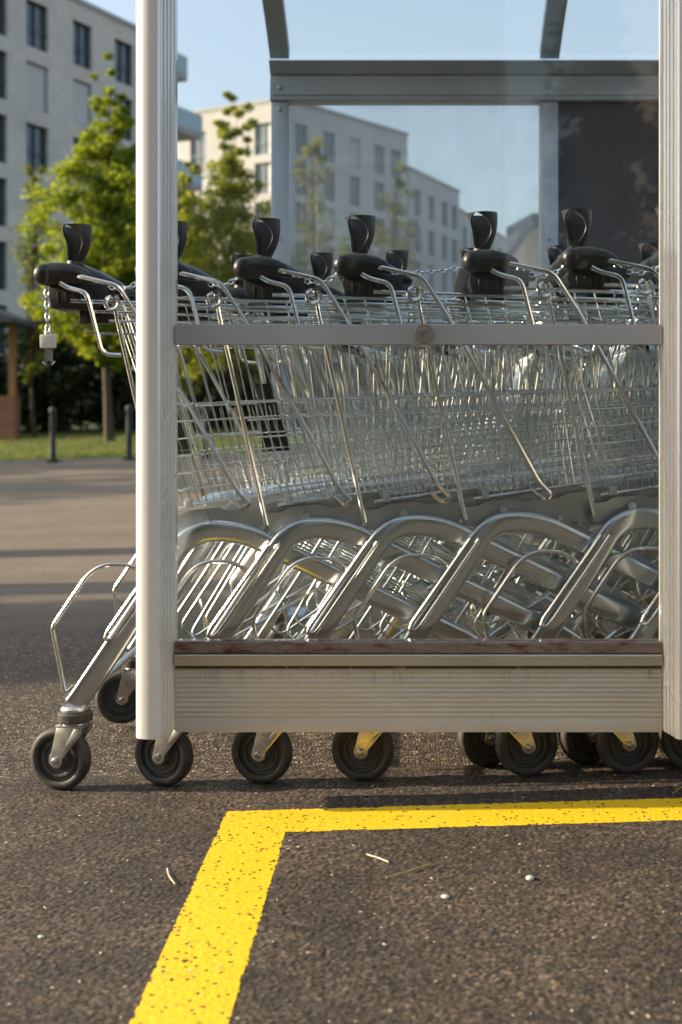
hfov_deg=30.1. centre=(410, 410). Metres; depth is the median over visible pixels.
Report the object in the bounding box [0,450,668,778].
ground
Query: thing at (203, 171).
window
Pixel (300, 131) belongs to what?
window
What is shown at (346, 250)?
deciduous tree
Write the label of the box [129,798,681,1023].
yellow line
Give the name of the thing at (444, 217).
window
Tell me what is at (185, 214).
deciduous tree
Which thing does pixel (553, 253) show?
shopping cart
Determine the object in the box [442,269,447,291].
window
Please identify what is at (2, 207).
window
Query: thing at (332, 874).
grit
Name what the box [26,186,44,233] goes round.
window
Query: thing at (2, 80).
window
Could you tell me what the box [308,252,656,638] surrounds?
shopping cart
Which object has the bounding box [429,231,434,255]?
window
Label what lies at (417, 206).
window
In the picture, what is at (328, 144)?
window
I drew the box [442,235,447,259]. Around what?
window
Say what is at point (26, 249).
deciduous tree
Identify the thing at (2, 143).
window
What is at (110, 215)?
deciduous tree
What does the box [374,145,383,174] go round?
window
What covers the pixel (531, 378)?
shrub
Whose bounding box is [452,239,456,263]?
window
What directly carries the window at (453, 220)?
in the apartment block at (433, 205)
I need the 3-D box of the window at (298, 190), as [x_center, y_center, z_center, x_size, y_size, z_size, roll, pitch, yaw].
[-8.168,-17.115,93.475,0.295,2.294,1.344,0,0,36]
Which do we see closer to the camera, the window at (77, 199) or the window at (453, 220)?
the window at (77, 199)
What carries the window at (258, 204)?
in the apartment block at (203, 151)
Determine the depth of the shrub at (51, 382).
37.50 m
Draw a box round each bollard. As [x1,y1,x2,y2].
[45,407,59,462]
[122,405,135,460]
[201,404,211,458]
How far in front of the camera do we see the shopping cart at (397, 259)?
3.20 m
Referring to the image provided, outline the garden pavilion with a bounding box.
[0,309,37,439]
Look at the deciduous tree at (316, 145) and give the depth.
31.93 m
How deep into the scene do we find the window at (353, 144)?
98.62 m
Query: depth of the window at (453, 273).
115.83 m
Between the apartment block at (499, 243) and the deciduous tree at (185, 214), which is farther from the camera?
the apartment block at (499, 243)
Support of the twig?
on the asphalt
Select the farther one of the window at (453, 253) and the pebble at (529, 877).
the window at (453, 253)
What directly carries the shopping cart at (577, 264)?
on the ground at (66, 528)
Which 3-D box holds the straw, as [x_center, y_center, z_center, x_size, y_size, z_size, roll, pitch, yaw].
[-0.003,0.732,2.012,0.088,0.004,0.004,0,0,-36]
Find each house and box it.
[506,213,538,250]
[507,217,538,354]
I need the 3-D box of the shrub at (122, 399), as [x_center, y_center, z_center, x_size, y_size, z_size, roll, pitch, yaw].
[-7.569,-1.291,37.510,4.817,4.349,4.258,0,0,36]
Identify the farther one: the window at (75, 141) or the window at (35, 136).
the window at (75, 141)
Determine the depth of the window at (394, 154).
103.02 m
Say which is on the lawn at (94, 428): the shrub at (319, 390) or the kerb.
the shrub at (319, 390)
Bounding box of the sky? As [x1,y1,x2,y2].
[85,0,658,237]
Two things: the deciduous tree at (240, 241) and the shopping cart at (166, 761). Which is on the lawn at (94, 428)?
the deciduous tree at (240, 241)
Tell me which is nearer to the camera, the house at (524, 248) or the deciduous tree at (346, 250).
the deciduous tree at (346, 250)
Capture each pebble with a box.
[441,894,449,898]
[526,875,533,880]
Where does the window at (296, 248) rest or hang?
in the apartment block at (350, 142)
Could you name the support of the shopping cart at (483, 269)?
on the ground at (66, 528)
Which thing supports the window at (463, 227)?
in the apartment block at (499, 243)
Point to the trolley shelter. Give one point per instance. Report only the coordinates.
(610, 144)
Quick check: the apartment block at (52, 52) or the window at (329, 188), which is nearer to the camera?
the apartment block at (52, 52)
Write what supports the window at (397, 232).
in the apartment block at (350, 142)
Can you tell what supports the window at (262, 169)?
in the apartment block at (203, 151)
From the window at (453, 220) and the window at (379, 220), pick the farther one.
the window at (453, 220)
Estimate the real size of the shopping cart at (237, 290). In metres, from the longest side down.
1.150 x 1.086 x 0.624 m
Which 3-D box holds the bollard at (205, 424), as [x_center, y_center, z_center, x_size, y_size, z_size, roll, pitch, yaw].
[-3.694,0.396,22.800,0.260,1.100,0.260,0,0,0]
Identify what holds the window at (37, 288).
in the apartment block at (52, 52)
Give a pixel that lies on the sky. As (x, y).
(224, 43)
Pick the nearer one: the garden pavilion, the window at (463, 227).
the garden pavilion
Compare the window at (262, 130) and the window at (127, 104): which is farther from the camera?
the window at (262, 130)
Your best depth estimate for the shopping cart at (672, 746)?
2.60 m
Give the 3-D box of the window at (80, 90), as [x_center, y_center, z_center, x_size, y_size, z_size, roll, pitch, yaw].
[-16.524,-15.315,63.050,0.110,2.194,1.499,0,0,23]
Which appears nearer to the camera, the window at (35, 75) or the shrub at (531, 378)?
the shrub at (531, 378)
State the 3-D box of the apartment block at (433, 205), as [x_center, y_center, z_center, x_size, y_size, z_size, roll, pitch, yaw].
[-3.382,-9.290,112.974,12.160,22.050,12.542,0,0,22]
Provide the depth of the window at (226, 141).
94.68 m
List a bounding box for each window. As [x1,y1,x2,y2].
[0,0,6,35]
[0,52,6,98]
[0,115,6,162]
[0,179,6,225]
[0,242,6,289]
[0,306,3,352]
[26,0,47,51]
[26,62,44,112]
[26,123,47,173]
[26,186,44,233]
[26,249,44,294]
[73,21,90,69]
[73,79,88,126]
[73,138,88,183]
[73,199,88,222]
[115,40,132,85]
[115,95,129,140]
[192,132,205,166]
[193,170,205,205]
[224,128,233,155]
[255,123,270,154]
[256,162,270,193]
[256,202,270,221]
[295,124,305,156]
[295,163,305,194]
[295,202,305,233]
[295,242,306,272]
[324,132,332,162]
[324,173,332,200]
[324,208,332,238]
[349,138,358,169]
[349,176,359,206]
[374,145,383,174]
[374,182,382,211]
[374,218,382,246]
[391,150,398,177]
[391,186,398,213]
[391,223,398,248]
[415,190,420,215]
[415,227,419,250]
[415,261,418,283]
[429,196,434,221]
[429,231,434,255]
[429,265,432,287]
[442,202,447,226]
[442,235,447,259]
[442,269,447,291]
[452,206,456,230]
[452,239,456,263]
[452,272,455,292]
[463,227,466,247]
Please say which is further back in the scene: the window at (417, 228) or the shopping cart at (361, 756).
the window at (417, 228)
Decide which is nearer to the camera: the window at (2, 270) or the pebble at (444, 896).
the pebble at (444, 896)
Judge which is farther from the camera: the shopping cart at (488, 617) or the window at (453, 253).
the window at (453, 253)
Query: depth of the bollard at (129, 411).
22.75 m
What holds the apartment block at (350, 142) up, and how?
on the ground at (66, 528)
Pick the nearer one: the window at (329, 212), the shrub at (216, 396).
the shrub at (216, 396)
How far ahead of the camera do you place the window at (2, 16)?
57.92 m
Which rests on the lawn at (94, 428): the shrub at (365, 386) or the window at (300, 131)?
the shrub at (365, 386)
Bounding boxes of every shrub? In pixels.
[0,312,121,432]
[0,351,47,432]
[61,323,209,430]
[180,346,298,428]
[267,349,363,424]
[346,349,470,422]
[419,352,535,418]
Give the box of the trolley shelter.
[136,0,681,739]
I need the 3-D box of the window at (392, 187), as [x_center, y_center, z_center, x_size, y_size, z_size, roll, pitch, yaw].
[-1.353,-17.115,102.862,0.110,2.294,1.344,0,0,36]
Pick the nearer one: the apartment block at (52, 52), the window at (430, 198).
the apartment block at (52, 52)
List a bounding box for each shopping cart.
[30,223,549,789]
[108,221,648,785]
[197,218,663,783]
[222,255,619,638]
[293,215,658,780]
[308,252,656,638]
[384,250,658,638]
[391,211,658,775]
[451,248,658,625]
[517,208,658,773]
[526,245,658,638]
[614,207,681,767]
[615,242,658,638]
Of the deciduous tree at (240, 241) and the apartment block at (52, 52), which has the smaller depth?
the deciduous tree at (240, 241)
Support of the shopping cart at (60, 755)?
on the ground at (66, 528)
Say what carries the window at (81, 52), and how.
in the apartment block at (52, 52)
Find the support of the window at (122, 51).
in the apartment block at (52, 52)
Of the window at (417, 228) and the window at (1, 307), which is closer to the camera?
the window at (1, 307)
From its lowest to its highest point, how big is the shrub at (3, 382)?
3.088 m
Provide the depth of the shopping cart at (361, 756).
2.57 m
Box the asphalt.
[0,759,681,1023]
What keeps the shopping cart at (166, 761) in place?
on the ground at (66, 528)
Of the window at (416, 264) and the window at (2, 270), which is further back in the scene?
the window at (416, 264)
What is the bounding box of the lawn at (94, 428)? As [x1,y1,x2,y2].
[0,416,534,460]
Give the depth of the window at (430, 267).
110.34 m
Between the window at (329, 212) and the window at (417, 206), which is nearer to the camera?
the window at (329, 212)
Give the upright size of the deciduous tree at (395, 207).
6.888 m
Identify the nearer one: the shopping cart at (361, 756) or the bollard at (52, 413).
the shopping cart at (361, 756)
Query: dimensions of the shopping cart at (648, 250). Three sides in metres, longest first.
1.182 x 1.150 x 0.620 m
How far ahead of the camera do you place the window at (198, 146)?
96.19 m
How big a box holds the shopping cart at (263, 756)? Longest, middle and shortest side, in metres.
1.150 x 1.137 x 0.620 m
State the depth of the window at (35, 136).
60.11 m
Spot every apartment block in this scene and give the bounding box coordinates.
[0,0,201,411]
[178,99,270,411]
[267,106,408,375]
[407,166,459,298]
[459,208,506,266]
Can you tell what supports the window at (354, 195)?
in the apartment block at (350, 142)
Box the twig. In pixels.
[366,854,388,861]
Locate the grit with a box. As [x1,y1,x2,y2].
[0,652,678,1021]
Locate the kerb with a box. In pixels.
[0,445,538,463]
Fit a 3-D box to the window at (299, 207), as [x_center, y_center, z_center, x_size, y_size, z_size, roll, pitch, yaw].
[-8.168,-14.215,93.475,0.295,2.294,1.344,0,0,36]
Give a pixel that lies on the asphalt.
(560, 952)
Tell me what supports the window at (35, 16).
in the apartment block at (52, 52)
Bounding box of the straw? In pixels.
[386,863,430,877]
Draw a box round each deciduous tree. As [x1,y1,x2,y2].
[0,164,58,437]
[16,52,187,441]
[178,161,224,432]
[182,90,309,435]
[291,136,342,426]
[329,217,379,406]
[370,161,427,393]
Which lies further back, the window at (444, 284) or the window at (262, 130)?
the window at (444, 284)
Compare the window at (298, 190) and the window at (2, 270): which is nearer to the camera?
the window at (2, 270)
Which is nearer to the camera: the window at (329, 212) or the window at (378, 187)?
the window at (329, 212)

